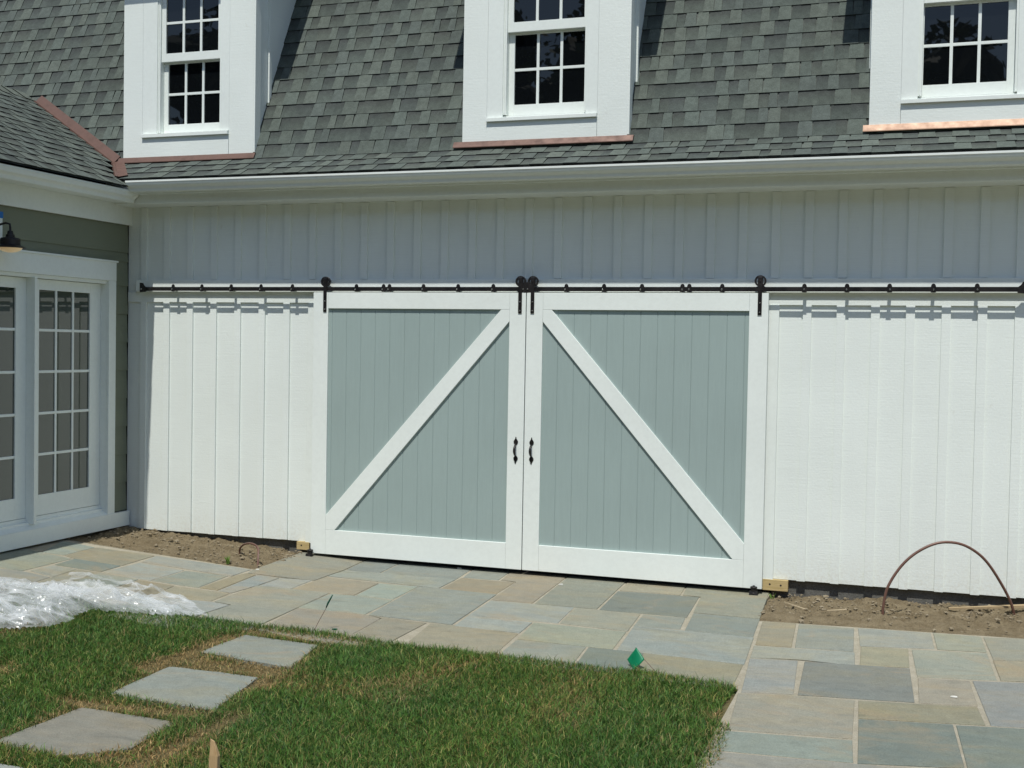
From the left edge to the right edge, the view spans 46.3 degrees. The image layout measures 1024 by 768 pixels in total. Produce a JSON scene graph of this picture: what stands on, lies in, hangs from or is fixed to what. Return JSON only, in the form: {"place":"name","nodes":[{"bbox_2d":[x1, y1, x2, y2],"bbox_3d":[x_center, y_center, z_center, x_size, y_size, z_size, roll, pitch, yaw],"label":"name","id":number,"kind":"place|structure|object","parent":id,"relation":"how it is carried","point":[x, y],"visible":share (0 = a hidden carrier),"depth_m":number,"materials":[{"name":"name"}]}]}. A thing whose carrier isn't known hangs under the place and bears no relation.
{"place":"outdoors","nodes":[
{"label":"outdoors","id":0,"kind":"place"},
{"bbox_2d":[66,525,301,568],"bbox_3d":[-2.760,1.377,10.195,1.920,0.185,0.905,2,2,19],"label":"soil bed","id":1,"kind":"object","parent":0,"point":[149,542],"visible":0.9,"depth_m":10.18,"materials":[{"name":"brown soil"}]},
{"bbox_2d":[239,542,258,567],"bbox_3d":[-2.140,1.384,9.800,0.053,0.182,0.510,0,2,-30],"label":"tube hoop","id":2,"kind":"object","parent":1,"relation":"on","point":[247,543],"visible":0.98,"depth_m":9.72,"materials":[{"name":"brown plastic"}]},
{"bbox_2d":[0,582,737,767],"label":"lawn grass","id":3,"kind":"structure","parent":0,"point":[29,651],"depth_m":6.03,"materials":[{"name":"green plant"}]},
{"bbox_2d":[0,764,22,767],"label":"stepping stone","id":4,"kind":"object","parent":3,"relation":"on","point":[4,766],"visible":1,"depth_m":5.06,"materials":[{"name":"grey stone"}]},
{"bbox_2d":[0,708,175,758],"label":"stepping stone","id":5,"kind":"object","parent":3,"relation":"on","point":[81,730],"visible":0.7,"depth_m":5.51,"materials":[{"name":"grey stone"}]},
{"bbox_2d":[112,667,257,713],"bbox_3d":[-1.681,1.610,6.273,0.676,0.052,0.610,2,2,19],"label":"stepping stone","id":6,"kind":"object","parent":3,"relation":"on","point":[184,686],"visible":0.79,"depth_m":6.27,"materials":[{"name":"grey stone"}]},
{"bbox_2d":[209,739,219,767],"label":"wooden stake","id":7,"kind":"object","parent":3,"relation":"on","point":[214,758],"visible":1,"depth_m":4.97,"materials":[{"name":"brown wood"}]},
{"bbox_2d":[200,635,317,669],"bbox_3d":[-1.449,1.590,7.057,0.650,0.053,0.562,2,2,19],"label":"stepping stone","id":8,"kind":"object","parent":3,"relation":"on","point":[273,652],"visible":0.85,"depth_m":7.04,"materials":[{"name":"grey stone"}]},
{"bbox_2d":[627,648,654,670],"bbox_3d":[0.746,1.569,6.746,0.046,0.132,0.274,0,2,-37],"label":"marker flag","id":9,"kind":"object","parent":3,"relation":"on","point":[635,657],"visible":0.94,"depth_m":6.80,"materials":[{"name":"plastic"}]},
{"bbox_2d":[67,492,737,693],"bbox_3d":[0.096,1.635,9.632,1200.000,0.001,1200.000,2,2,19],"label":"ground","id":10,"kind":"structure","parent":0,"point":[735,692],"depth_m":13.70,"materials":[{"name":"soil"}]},
{"bbox_2d":[0,85,138,551],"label":"side wing","id":11,"kind":"structure","parent":10,"relation":"on","point":[63,388],"depth_m":10.04,"materials":[{"name":"white wood"}]},
{"bbox_2d":[0,276,25,521],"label":"glazed door","id":12,"kind":"structure","parent":11,"relation":"in","point":[12,289],"depth_m":9.55,"materials":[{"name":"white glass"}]},
{"bbox_2d":[0,211,26,252],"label":"wall lamp","id":13,"kind":"object","parent":11,"relation":"attached to","point":[10,242],"visible":1,"depth_m":9.10,"materials":[{"name":"black metal"}]},
{"bbox_2d":[36,279,100,515],"bbox_3d":[-3.790,0.104,10.131,0.043,1.940,0.893,2,2,19],"label":"glazed door","id":14,"kind":"structure","parent":11,"relation":"in","point":[68,313],"depth_m":10.17,"materials":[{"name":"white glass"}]},
{"bbox_2d":[0,0,1023,605],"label":"barn garage","id":15,"kind":"structure","parent":10,"relation":"on","point":[894,420],"depth_m":9.28,"materials":[{"name":"white wood"}]},
{"bbox_2d":[117,0,295,162],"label":"dormer","id":16,"kind":"object","parent":15,"relation":"attached to","point":[199,75],"visible":0.98,"depth_m":10.57,"materials":[{"name":"white wood"}]},
{"bbox_2d":[157,0,221,132],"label":"window frame","id":17,"kind":"structure","parent":16,"relation":"in","point":[160,123],"depth_m":10.64,"materials":[{"name":"white wood"}]},
{"bbox_2d":[140,282,525,292],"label":"door track","id":18,"kind":"structure","parent":15,"relation":"attached to","point":[356,288],"depth_m":10.01,"materials":[{"name":"black metal"}]},
{"bbox_2d":[311,276,526,569],"bbox_3d":[-0.797,0.288,9.799,1.881,2.332,0.096,2,2,19],"label":"barn door","id":19,"kind":"structure","parent":18,"relation":"hanging from","point":[418,414],"depth_m":9.80,"materials":[{"name":"white paint"}]},
{"bbox_2d":[453,0,645,147],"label":"dormer","id":20,"kind":"object","parent":15,"relation":"attached to","point":[539,72],"visible":0.99,"depth_m":9.51,"materials":[{"name":"white wood"}]},
{"bbox_2d":[503,0,587,115],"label":"window frame","id":21,"kind":"structure","parent":20,"relation":"in","point":[506,35],"depth_m":9.59,"materials":[{"name":"white wood"}]},
{"bbox_2d":[525,282,1023,293],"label":"door track","id":22,"kind":"structure","parent":15,"relation":"attached to","point":[803,288],"depth_m":8.79,"materials":[{"name":"black metal"}]},
{"bbox_2d":[522,275,768,588],"bbox_3d":[0.988,0.337,9.185,1.881,2.332,0.096,2,2,19],"label":"barn door","id":23,"kind":"structure","parent":22,"relation":"hanging from","point":[645,438],"depth_m":9.19,"materials":[{"name":"white paint"}]},
{"bbox_2d":[863,0,1023,131],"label":"dormer","id":24,"kind":"object","parent":15,"relation":"attached to","point":[956,63],"visible":0.98,"depth_m":8.55,"materials":[{"name":"white wood"}]},
{"bbox_2d":[918,0,1019,97],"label":"window frame","id":25,"kind":"structure","parent":24,"relation":"in","point":[921,1],"depth_m":8.56,"materials":[{"name":"white wood"}]},
{"bbox_2d":[0,539,1023,767],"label":"patio","id":26,"kind":"structure","parent":0,"point":[815,696],"depth_m":7.52,"materials":[{"name":"grey stone"}]},
{"bbox_2d":[0,572,200,622],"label":"plastic sheet","id":27,"kind":"object","parent":26,"relation":"on","point":[55,588],"visible":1,"depth_m":8.02,"materials":[{"name":"white plastic"}]},
{"bbox_2d":[297,541,310,549],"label":"wood block","id":28,"kind":"structure","parent":26,"relation":"on","point":[302,545],"depth_m":10.24,"materials":[{"name":"beige wood"}]},
{"bbox_2d":[305,548,312,556],"bbox_3d":[-1.699,1.421,10.123,0.066,0.070,0.081,2,2,19],"label":"door guide","id":29,"kind":"object","parent":26,"relation":"on","point":[309,552],"depth_m":10.09,"materials":[{"name":"black metal"}]},
{"bbox_2d":[316,595,332,625],"bbox_3d":[-1.196,1.453,7.574,0.126,0.246,0.012,1,2,-4],"label":"marker flag","id":30,"kind":"object","parent":26,"relation":"on","point":[326,607],"visible":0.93,"depth_m":7.57,"materials":[{"name":"metal"}]},
{"bbox_2d":[749,585,758,595],"bbox_3d":[1.801,1.530,8.920,0.066,0.070,0.081,2,2,19],"label":"door guide","id":31,"kind":"object","parent":26,"relation":"on","point":[753,591],"depth_m":8.89,"materials":[{"name":"black metal"}]},
{"bbox_2d":[762,579,788,591],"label":"wood block","id":32,"kind":"structure","parent":26,"relation":"on","point":[777,584],"depth_m":8.95,"materials":[{"name":"beige wood"}]},
{"bbox_2d":[760,595,1023,638],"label":"soil bed","id":33,"kind":"object","parent":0,"point":[937,617],"visible":0.87,"depth_m":8.20,"materials":[{"name":"brown soil"}]},
{"bbox_2d":[761,594,1023,632],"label":"soil clods","id":34,"kind":"object","parent":33,"relation":"on","point":[909,613],"visible":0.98,"depth_m":8.32,"materials":[{"name":"brown soil"}]},
{"bbox_2d":[881,541,1014,614],"bbox_3d":[3.008,1.348,8.224,0.931,0.548,0.053,1,2,0],"label":"tube hoop","id":35,"kind":"object","parent":33,"relation":"on","point":[905,561],"visible":0.94,"depth_m":8.22,"materials":[{"name":"brown plastic"}]},
{"bbox_2d":[948,604,1023,609],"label":"wood board","id":36,"kind":"object","parent":33,"relation":"on","point":[993,606],"visible":1,"depth_m":8.31,"materials":[{"name":"beige wood"}]}
]}

